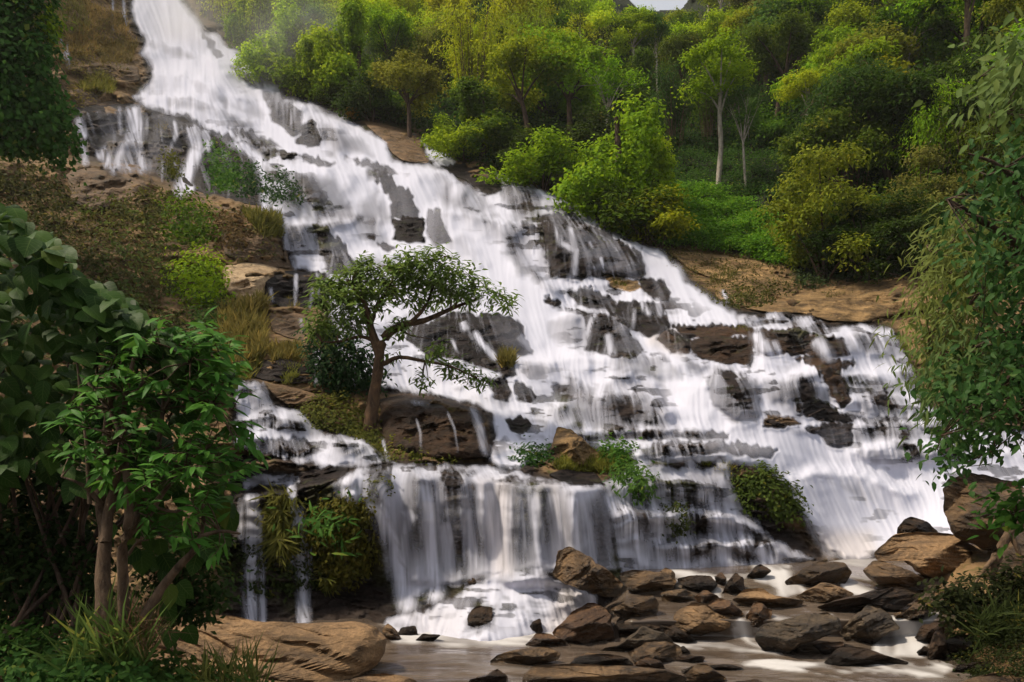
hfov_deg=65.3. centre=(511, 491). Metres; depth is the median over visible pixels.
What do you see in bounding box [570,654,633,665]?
boulder
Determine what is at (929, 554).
boulder
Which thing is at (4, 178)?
shrub
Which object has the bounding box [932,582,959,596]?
boulder
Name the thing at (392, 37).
bamboo clump
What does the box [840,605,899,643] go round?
boulder
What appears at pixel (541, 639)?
boulder
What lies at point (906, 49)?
forest tree
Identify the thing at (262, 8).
bamboo clump
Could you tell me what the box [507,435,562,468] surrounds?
shrub
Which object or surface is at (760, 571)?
boulder
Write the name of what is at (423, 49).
bamboo clump
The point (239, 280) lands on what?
rock outcrop
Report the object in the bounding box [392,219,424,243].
rock outcrop
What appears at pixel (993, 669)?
bank undergrowth
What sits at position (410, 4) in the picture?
bamboo clump
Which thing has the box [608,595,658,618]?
boulder
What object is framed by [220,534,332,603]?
shrub
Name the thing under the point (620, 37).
forest tree
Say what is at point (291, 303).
grass tuft
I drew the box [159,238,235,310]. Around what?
shrub
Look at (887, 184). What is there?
shrub
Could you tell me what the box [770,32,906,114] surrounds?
forest tree
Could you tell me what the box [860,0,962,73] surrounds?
forest tree
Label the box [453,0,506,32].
vine covered tree
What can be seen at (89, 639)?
grass tuft
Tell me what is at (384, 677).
boulder
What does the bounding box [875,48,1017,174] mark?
forest tree
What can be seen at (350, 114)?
shrub
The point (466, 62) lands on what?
bamboo clump
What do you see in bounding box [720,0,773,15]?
forest tree
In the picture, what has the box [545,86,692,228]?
vine covered tree
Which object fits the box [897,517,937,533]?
boulder
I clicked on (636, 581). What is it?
boulder
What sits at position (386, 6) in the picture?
forest tree
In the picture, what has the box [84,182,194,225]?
creeper
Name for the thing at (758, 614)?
boulder
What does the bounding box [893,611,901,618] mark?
boulder
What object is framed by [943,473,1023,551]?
boulder
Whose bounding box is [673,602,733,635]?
boulder
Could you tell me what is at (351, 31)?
vine covered tree
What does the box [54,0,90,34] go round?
grass tuft
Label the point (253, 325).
grass tuft
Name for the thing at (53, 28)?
ivy curtain
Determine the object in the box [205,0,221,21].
bamboo clump
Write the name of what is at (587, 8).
forest tree
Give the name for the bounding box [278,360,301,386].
grass tuft
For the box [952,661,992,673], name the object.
boulder
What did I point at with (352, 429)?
shrub
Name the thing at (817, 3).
forest tree
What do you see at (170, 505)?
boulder
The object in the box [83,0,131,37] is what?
grass tuft
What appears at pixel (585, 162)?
shrub
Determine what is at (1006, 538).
root
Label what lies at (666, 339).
rock outcrop
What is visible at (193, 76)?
waterfall water
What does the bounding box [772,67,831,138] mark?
forest tree
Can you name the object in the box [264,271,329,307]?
rock outcrop
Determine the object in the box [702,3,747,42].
forest tree
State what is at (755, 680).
boulder
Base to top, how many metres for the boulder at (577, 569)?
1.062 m
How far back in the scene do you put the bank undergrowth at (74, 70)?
62.02 m
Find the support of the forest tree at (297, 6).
on the hillside
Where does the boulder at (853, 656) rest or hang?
in the stream water at (441, 658)
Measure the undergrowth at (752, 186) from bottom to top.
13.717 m
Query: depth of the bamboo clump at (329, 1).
85.48 m
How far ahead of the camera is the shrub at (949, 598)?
14.04 m
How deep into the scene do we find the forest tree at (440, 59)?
76.78 m
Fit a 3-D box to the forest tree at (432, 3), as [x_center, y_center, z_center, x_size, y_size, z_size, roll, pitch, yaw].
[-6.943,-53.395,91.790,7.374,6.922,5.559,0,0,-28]
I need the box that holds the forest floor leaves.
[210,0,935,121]
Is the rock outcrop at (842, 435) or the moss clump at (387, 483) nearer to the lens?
the moss clump at (387, 483)
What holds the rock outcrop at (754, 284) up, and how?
on the hillside
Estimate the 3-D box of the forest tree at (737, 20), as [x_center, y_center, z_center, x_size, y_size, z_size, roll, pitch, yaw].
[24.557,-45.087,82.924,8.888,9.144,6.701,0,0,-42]
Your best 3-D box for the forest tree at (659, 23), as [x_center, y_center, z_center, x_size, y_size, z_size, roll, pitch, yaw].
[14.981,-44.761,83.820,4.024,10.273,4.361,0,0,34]
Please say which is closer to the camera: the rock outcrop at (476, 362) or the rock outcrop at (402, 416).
the rock outcrop at (402, 416)
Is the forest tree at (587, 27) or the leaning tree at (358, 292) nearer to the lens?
the leaning tree at (358, 292)
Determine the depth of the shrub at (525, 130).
58.02 m
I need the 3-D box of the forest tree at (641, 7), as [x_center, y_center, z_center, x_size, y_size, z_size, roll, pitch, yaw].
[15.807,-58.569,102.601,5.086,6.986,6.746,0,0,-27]
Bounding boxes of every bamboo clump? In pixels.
[196,0,240,39]
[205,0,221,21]
[221,0,296,60]
[271,10,326,88]
[275,0,335,39]
[302,0,365,34]
[305,0,344,11]
[365,8,417,61]
[367,23,418,95]
[382,11,457,98]
[392,0,424,18]
[412,1,454,35]
[424,0,516,98]
[441,0,483,12]
[470,50,512,111]
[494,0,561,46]
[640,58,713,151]
[680,57,743,146]
[700,16,776,118]
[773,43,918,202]
[869,195,1023,406]
[872,69,977,181]
[876,0,928,68]
[909,97,1023,218]
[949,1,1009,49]
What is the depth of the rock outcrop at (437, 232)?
44.88 m
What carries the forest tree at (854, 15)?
on the hillside
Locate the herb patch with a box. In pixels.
[375,434,464,466]
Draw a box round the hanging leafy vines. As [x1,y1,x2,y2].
[882,281,1023,467]
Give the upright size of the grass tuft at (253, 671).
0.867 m
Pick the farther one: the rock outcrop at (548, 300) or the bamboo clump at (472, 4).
the bamboo clump at (472, 4)
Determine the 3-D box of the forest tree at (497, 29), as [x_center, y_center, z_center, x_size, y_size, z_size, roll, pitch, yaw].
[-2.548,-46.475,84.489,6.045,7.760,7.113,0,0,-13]
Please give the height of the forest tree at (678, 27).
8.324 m
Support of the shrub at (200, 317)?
on the hillside
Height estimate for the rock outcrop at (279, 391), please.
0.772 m
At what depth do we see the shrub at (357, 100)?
65.12 m
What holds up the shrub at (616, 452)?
on the hillside
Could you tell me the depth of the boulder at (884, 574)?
18.58 m
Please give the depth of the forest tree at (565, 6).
92.32 m
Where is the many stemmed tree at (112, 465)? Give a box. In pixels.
[32,306,271,637]
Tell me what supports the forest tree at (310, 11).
on the hillside
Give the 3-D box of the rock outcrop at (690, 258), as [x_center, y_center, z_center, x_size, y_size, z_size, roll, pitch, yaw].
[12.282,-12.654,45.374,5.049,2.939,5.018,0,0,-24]
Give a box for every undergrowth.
[0,156,285,372]
[47,0,137,107]
[333,73,1021,266]
[638,231,801,303]
[663,126,800,199]
[943,573,1023,681]
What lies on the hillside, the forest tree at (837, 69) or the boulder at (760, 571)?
the forest tree at (837, 69)
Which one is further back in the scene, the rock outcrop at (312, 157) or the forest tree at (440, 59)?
the forest tree at (440, 59)
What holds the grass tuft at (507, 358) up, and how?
on the rock outcrop at (465, 341)
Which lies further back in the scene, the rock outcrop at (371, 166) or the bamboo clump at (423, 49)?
the bamboo clump at (423, 49)
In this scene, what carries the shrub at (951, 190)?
on the hillside
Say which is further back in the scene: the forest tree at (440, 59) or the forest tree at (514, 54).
the forest tree at (440, 59)
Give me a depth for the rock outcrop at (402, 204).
49.09 m
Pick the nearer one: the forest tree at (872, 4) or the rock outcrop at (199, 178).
the rock outcrop at (199, 178)
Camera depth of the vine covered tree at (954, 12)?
67.25 m
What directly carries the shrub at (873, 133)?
on the hillside
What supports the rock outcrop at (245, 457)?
on the hillside
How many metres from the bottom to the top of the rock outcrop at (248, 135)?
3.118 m
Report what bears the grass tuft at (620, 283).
on the rock outcrop at (633, 285)
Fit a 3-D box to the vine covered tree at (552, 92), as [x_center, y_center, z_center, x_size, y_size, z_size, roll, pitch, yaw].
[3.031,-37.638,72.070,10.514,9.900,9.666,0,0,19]
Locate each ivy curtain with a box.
[0,0,88,185]
[15,0,77,49]
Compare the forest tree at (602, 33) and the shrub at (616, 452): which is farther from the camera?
the forest tree at (602, 33)
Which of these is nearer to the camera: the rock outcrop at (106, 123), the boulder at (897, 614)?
the boulder at (897, 614)
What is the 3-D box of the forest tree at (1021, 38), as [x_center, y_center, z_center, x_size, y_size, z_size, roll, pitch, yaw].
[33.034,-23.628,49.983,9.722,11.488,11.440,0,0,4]
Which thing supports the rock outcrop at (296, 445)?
on the hillside
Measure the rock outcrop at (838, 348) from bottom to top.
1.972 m
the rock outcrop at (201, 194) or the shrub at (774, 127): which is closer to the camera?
the rock outcrop at (201, 194)
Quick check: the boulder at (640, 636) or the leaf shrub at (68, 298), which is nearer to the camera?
the leaf shrub at (68, 298)
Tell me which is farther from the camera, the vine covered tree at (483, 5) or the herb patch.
the vine covered tree at (483, 5)
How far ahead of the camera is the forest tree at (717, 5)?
102.88 m
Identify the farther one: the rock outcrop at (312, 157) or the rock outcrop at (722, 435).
the rock outcrop at (312, 157)
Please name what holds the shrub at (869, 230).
on the hillside
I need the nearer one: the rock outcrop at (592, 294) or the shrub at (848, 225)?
the rock outcrop at (592, 294)
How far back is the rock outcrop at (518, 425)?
25.09 m
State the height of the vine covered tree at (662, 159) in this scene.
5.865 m
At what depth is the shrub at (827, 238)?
41.68 m
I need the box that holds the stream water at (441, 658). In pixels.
[221,558,974,681]
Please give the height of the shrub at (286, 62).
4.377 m
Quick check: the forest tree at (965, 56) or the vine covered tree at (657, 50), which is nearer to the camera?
the forest tree at (965, 56)
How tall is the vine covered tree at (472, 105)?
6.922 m
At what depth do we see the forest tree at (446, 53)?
75.08 m
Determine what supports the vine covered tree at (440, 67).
on the hillside
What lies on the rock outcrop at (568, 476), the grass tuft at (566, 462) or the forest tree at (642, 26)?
the grass tuft at (566, 462)
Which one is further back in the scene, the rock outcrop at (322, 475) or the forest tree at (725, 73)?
the forest tree at (725, 73)
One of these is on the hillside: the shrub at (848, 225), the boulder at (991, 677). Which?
the shrub at (848, 225)
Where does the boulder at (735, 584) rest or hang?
in the stream water at (441, 658)
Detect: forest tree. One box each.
[233,0,332,20]
[269,2,341,47]
[321,0,397,56]
[362,2,433,62]
[363,0,419,29]
[364,47,450,137]
[421,0,476,26]
[428,27,464,97]
[433,22,497,74]
[457,12,511,53]
[481,23,575,129]
[489,0,559,38]
[518,24,621,132]
[522,9,615,64]
[533,0,582,27]
[550,12,613,79]
[557,52,649,123]
[561,0,619,18]
[570,4,619,117]
[571,6,633,96]
[603,6,668,56]
[610,10,661,53]
[623,3,655,16]
[638,8,671,105]
[649,28,708,126]
[659,18,712,77]
[666,7,703,25]
[670,23,759,186]
[675,4,734,57]
[696,0,710,14]
[700,0,723,10]
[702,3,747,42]
[711,3,768,93]
[714,0,831,102]
[717,78,774,186]
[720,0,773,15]
[734,0,772,11]
[737,4,840,117]
[759,17,835,77]
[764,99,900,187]
[765,52,817,108]
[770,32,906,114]
[772,0,837,59]
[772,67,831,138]
[791,54,906,189]
[792,19,865,71]
[806,0,888,54]
[816,0,858,25]
[816,58,945,189]
[819,19,924,68]
[823,0,879,33]
[840,0,884,27]
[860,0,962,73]
[870,14,934,69]
[872,0,962,87]
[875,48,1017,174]
[882,0,1018,68]
[885,121,915,152]
[923,0,974,130]
[924,26,1021,104]
[944,18,1023,82]
[969,0,1023,48]
[990,5,1023,35]
[1004,116,1023,143]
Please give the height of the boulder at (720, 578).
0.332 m
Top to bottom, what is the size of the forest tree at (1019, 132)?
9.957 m
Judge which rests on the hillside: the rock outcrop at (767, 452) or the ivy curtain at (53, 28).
the rock outcrop at (767, 452)
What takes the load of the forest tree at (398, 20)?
on the hillside
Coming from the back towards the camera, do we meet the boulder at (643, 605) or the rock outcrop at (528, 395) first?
the rock outcrop at (528, 395)
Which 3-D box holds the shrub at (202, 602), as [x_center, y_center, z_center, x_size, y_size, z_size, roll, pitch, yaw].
[-4.494,1.280,10.776,1.823,1.716,1.143,0,0,0]
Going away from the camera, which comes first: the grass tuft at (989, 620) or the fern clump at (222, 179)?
the grass tuft at (989, 620)
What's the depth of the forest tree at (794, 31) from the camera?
71.67 m
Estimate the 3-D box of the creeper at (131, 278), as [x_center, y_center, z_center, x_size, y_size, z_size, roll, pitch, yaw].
[-16.264,-10.047,33.193,4.786,7.941,10.853,0,0,-33]
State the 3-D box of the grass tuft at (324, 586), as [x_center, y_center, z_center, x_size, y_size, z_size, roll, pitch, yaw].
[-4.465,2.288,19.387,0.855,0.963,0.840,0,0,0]
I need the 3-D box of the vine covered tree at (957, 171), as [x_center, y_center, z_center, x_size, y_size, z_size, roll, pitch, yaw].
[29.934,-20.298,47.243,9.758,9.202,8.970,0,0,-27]
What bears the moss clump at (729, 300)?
on the hillside
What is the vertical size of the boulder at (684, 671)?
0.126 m
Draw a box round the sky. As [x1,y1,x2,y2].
[630,0,686,10]
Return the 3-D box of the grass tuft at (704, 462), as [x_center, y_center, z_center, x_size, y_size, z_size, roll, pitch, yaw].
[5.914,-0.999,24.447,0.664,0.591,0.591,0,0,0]
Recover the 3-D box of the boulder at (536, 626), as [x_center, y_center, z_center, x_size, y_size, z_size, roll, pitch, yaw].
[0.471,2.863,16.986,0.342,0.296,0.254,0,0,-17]
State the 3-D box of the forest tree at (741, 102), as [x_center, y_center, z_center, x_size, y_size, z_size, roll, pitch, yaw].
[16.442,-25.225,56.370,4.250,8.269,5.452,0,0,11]
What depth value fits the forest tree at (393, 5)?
88.65 m
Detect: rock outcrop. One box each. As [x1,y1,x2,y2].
[66,163,151,211]
[67,88,118,105]
[71,103,216,148]
[86,61,139,81]
[182,132,261,205]
[184,191,271,212]
[202,31,221,57]
[221,231,290,268]
[222,262,277,298]
[231,65,263,88]
[231,128,277,147]
[237,455,272,474]
[244,436,319,457]
[252,358,314,383]
[263,91,302,136]
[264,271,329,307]
[265,383,320,404]
[268,313,317,339]
[297,121,321,146]
[297,465,348,484]
[302,154,333,164]
[314,228,356,274]
[354,158,396,174]
[363,465,392,502]
[365,123,429,163]
[375,170,421,220]
[378,242,394,251]
[379,392,491,459]
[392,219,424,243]
[406,312,530,360]
[426,209,450,246]
[439,469,461,488]
[442,163,502,195]
[468,358,516,377]
[471,328,509,342]
[489,377,511,400]
[505,416,531,435]
[508,475,562,483]
[514,382,536,402]
[539,214,646,279]
[544,297,560,308]
[549,469,602,483]
[557,306,642,359]
[567,288,612,308]
[578,432,727,440]
[599,299,669,337]
[603,275,641,291]
[620,439,777,458]
[638,278,670,301]
[657,328,689,353]
[669,251,775,280]
[676,324,753,337]
[690,336,754,366]
[708,370,760,420]
[715,273,797,306]
[746,270,947,322]
[747,328,850,357]
[763,414,800,428]
[795,355,854,406]
[797,399,858,423]
[805,422,852,447]
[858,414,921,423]
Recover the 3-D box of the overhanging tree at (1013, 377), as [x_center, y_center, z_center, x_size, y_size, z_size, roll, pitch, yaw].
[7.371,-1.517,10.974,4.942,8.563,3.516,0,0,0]
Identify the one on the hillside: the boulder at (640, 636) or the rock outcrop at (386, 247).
the rock outcrop at (386, 247)
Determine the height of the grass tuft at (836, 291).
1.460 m
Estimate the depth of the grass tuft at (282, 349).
26.89 m
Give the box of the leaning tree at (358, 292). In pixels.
[297,242,523,435]
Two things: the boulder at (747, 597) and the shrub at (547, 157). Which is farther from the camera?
the shrub at (547, 157)
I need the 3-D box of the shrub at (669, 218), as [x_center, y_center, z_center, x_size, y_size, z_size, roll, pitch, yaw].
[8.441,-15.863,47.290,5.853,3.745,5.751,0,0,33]
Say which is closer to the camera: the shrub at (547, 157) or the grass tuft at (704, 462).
the grass tuft at (704, 462)
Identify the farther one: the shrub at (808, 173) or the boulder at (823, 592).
the shrub at (808, 173)
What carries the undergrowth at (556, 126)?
on the hillside
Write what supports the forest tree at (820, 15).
on the hillside
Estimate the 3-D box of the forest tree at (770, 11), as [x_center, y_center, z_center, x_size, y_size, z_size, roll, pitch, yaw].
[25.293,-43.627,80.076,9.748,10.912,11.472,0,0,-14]
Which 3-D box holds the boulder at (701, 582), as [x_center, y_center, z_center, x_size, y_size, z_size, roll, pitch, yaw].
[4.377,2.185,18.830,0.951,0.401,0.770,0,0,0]
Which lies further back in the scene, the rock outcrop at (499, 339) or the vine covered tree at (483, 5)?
the vine covered tree at (483, 5)
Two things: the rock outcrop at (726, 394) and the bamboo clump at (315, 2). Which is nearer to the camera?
the rock outcrop at (726, 394)
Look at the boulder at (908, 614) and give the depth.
15.89 m
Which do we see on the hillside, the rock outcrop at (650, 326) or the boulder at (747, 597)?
the rock outcrop at (650, 326)
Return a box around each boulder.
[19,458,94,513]
[143,613,386,681]
[164,460,230,546]
[350,673,417,681]
[382,624,400,639]
[398,626,417,634]
[416,634,439,640]
[463,575,481,589]
[467,606,493,628]
[469,669,507,681]
[490,646,560,664]
[522,664,686,681]
[525,633,570,646]
[530,619,542,632]
[550,427,598,466]
[552,603,614,644]
[553,546,622,596]
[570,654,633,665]
[574,653,597,658]
[601,626,673,650]
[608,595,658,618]
[616,618,659,637]
[619,570,675,593]
[628,641,681,661]
[634,657,664,668]
[660,568,674,578]
[660,589,693,600]
[660,624,696,642]
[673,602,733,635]
[675,654,704,662]
[677,575,717,591]
[681,646,690,653]
[681,666,693,673]
[684,664,726,681]
[694,590,718,602]
[707,598,742,616]
[709,664,741,669]
[714,572,726,584]
[722,573,744,593]
[733,588,803,606]
[736,679,761,681]
[746,601,772,627]
[747,564,770,578]
[755,612,840,653]
[785,561,851,585]
[796,583,853,602]
[813,641,845,653]
[818,587,921,611]
[824,647,908,665]
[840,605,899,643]
[863,560,925,591]
[874,531,983,577]
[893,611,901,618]
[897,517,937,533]
[901,599,936,619]
[915,622,941,642]
[917,646,928,654]
[927,627,946,659]
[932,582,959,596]
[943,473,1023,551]
[946,634,979,657]
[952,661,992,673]
[962,672,1023,681]
[989,532,1023,582]
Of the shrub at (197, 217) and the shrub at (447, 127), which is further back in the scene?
the shrub at (447, 127)
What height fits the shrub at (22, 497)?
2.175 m
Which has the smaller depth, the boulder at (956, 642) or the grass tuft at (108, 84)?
the boulder at (956, 642)
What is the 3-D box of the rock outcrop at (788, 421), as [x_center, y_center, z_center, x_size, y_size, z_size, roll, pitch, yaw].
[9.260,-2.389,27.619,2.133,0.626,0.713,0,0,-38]
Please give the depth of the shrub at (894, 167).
53.75 m
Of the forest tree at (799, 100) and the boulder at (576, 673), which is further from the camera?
the forest tree at (799, 100)
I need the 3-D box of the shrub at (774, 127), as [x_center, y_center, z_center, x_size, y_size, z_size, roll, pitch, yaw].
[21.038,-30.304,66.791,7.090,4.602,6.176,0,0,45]
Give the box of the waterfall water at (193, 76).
[61,0,1023,640]
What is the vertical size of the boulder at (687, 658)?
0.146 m
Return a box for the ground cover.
[649,179,804,264]
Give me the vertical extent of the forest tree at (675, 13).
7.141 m
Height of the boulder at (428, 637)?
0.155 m
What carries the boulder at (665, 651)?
in the stream water at (441, 658)
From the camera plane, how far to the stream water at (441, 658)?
15.12 m
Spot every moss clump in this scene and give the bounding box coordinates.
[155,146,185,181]
[360,469,395,502]
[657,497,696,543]
[711,279,799,309]
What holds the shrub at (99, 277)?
on the hillside
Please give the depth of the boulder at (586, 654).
14.05 m
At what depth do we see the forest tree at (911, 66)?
66.37 m
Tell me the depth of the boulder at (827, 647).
14.55 m
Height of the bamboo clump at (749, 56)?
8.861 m
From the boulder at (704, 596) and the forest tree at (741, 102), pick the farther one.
the forest tree at (741, 102)
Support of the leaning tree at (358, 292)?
on the hillside
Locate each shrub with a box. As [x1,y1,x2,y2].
[0,148,86,241]
[0,202,241,648]
[0,504,134,631]
[0,601,174,681]
[1,456,122,572]
[36,217,215,333]
[111,535,250,648]
[111,639,274,681]
[149,186,225,251]
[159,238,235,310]
[181,289,237,331]
[204,208,258,253]
[256,49,299,79]
[256,50,322,96]
[289,387,388,452]
[291,309,397,399]
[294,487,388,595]
[311,73,359,109]
[326,70,406,122]
[346,107,366,120]
[365,91,417,122]
[414,113,460,149]
[422,115,507,162]
[474,124,586,190]
[480,123,537,160]
[481,132,540,175]
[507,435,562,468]
[512,149,584,188]
[546,159,585,194]
[557,101,623,159]
[558,160,660,187]
[575,177,694,243]
[592,430,642,469]
[598,169,664,209]
[598,447,660,507]
[603,184,702,249]
[722,103,798,148]
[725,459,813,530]
[750,139,887,279]
[767,212,795,252]
[778,188,886,254]
[782,153,843,184]
[789,256,949,289]
[795,195,933,279]
[850,183,962,283]
[858,193,928,258]
[865,146,958,184]
[873,177,945,214]
[882,140,981,224]
[912,553,1023,645]
[915,175,988,227]
[967,478,1023,558]
[974,177,1023,234]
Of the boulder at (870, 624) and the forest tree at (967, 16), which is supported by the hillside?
the forest tree at (967, 16)
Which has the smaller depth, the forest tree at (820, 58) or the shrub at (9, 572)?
the shrub at (9, 572)
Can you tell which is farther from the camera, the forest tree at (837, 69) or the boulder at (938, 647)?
the forest tree at (837, 69)
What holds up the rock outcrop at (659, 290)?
on the hillside
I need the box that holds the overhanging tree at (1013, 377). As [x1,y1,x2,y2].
[899,117,1023,511]
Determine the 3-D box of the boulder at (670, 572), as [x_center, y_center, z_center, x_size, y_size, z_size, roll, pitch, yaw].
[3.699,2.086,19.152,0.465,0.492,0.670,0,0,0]
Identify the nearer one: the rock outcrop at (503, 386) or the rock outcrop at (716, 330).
the rock outcrop at (503, 386)
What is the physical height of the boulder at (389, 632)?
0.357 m
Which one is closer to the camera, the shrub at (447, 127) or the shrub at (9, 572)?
the shrub at (9, 572)
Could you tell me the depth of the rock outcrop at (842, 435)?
28.10 m
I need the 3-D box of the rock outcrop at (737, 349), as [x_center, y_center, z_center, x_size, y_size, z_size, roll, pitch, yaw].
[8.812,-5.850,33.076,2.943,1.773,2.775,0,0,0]
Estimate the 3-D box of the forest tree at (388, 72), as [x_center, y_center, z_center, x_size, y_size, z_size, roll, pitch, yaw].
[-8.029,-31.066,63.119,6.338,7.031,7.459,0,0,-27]
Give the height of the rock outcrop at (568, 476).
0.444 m
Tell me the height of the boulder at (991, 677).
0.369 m
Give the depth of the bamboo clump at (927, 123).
47.77 m
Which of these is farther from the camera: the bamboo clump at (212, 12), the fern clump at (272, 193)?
the bamboo clump at (212, 12)
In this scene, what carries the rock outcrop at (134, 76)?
on the hillside
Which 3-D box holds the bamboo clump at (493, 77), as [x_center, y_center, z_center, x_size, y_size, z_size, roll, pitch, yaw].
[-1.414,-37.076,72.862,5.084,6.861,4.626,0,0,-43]
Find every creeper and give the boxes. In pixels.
[56,192,185,308]
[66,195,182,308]
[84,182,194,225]
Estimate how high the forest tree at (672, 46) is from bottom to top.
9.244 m
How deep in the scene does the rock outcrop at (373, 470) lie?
19.42 m
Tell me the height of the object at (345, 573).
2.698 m
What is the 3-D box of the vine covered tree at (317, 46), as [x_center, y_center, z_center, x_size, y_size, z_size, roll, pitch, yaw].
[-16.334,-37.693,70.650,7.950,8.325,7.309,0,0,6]
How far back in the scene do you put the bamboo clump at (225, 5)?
81.87 m
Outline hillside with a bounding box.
[0,0,1023,681]
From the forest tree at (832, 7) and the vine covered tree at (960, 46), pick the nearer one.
the vine covered tree at (960, 46)
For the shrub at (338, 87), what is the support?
on the hillside
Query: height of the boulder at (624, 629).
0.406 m
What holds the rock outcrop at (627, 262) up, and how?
on the hillside
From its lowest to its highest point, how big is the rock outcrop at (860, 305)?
3.990 m
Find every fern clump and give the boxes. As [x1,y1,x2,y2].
[201,135,248,193]
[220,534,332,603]
[230,159,268,200]
[253,165,307,207]
[267,486,362,559]
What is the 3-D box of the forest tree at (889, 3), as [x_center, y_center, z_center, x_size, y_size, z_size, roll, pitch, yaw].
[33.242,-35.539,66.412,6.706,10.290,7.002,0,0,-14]
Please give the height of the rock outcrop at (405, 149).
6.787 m
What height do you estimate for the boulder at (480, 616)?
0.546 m
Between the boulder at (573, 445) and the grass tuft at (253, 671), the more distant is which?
the boulder at (573, 445)
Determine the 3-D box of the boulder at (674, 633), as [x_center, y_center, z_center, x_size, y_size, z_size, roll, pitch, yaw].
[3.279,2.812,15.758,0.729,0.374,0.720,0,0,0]
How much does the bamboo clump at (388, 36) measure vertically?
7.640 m
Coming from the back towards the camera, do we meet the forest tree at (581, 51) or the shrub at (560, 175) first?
the forest tree at (581, 51)
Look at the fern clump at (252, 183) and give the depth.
46.28 m
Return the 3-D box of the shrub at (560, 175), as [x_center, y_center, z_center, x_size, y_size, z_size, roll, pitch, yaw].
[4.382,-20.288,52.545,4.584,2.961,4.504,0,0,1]
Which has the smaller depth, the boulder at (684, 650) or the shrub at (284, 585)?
the boulder at (684, 650)
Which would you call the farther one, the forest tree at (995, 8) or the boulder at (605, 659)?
the forest tree at (995, 8)
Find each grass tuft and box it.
[12,570,181,680]
[43,24,122,57]
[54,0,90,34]
[76,68,118,93]
[79,592,190,664]
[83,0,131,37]
[93,35,139,64]
[155,118,168,129]
[168,628,284,681]
[206,287,279,369]
[213,339,263,380]
[236,202,289,239]
[248,480,307,572]
[265,337,306,361]
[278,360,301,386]
[285,296,300,306]
[313,575,338,598]
[493,343,520,368]
[549,445,619,473]
[612,277,628,285]
[697,455,712,465]
[707,262,739,281]
[714,460,735,475]
[733,322,749,331]
[819,284,867,296]
[943,579,1023,660]
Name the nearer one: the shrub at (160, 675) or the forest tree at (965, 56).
the shrub at (160, 675)
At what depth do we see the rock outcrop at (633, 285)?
41.19 m
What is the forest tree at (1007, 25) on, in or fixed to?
on the hillside
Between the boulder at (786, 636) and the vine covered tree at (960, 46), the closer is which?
the boulder at (786, 636)
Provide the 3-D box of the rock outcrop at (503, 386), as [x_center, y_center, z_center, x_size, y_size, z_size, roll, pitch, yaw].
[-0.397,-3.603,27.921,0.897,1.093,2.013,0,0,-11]
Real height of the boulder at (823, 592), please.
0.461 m
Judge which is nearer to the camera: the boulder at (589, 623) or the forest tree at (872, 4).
the boulder at (589, 623)
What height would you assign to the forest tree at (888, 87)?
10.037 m
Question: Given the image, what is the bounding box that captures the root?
[975,521,1023,581]
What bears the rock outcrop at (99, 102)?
on the hillside
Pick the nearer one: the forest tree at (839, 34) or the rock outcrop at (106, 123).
the rock outcrop at (106, 123)
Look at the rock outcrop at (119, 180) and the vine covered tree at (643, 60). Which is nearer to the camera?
the rock outcrop at (119, 180)
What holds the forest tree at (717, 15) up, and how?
on the hillside
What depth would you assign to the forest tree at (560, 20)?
79.50 m
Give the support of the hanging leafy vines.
hanging from the overhanging tree at (1013, 377)
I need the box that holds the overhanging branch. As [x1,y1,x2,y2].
[913,6,1023,189]
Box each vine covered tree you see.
[221,0,272,48]
[228,0,307,86]
[286,19,357,106]
[308,0,390,104]
[391,0,432,30]
[420,23,449,89]
[438,74,520,163]
[448,42,480,87]
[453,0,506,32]
[465,2,487,27]
[495,22,603,121]
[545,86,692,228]
[608,12,632,75]
[620,45,658,112]
[637,133,681,187]
[651,13,670,78]
[658,6,716,80]
[836,44,925,156]
[923,0,977,76]
[935,6,993,78]
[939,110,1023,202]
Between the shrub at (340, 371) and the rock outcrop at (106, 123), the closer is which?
the shrub at (340, 371)
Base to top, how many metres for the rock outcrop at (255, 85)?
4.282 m
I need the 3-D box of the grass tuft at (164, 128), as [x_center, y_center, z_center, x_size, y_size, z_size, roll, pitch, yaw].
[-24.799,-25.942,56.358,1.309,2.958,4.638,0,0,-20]
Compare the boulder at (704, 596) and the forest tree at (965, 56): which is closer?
the boulder at (704, 596)
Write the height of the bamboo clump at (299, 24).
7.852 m
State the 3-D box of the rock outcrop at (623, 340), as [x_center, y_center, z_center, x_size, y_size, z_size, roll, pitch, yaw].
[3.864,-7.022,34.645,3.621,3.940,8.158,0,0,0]
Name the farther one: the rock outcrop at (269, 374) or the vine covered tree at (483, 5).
the vine covered tree at (483, 5)
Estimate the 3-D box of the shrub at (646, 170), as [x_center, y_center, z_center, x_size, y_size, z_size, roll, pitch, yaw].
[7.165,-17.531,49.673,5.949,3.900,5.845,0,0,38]
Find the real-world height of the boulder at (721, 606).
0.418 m
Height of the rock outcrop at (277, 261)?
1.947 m
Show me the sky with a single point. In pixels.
(658, 4)
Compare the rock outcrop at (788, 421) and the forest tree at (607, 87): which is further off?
the forest tree at (607, 87)
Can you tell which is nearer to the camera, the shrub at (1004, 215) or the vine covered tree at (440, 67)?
the shrub at (1004, 215)

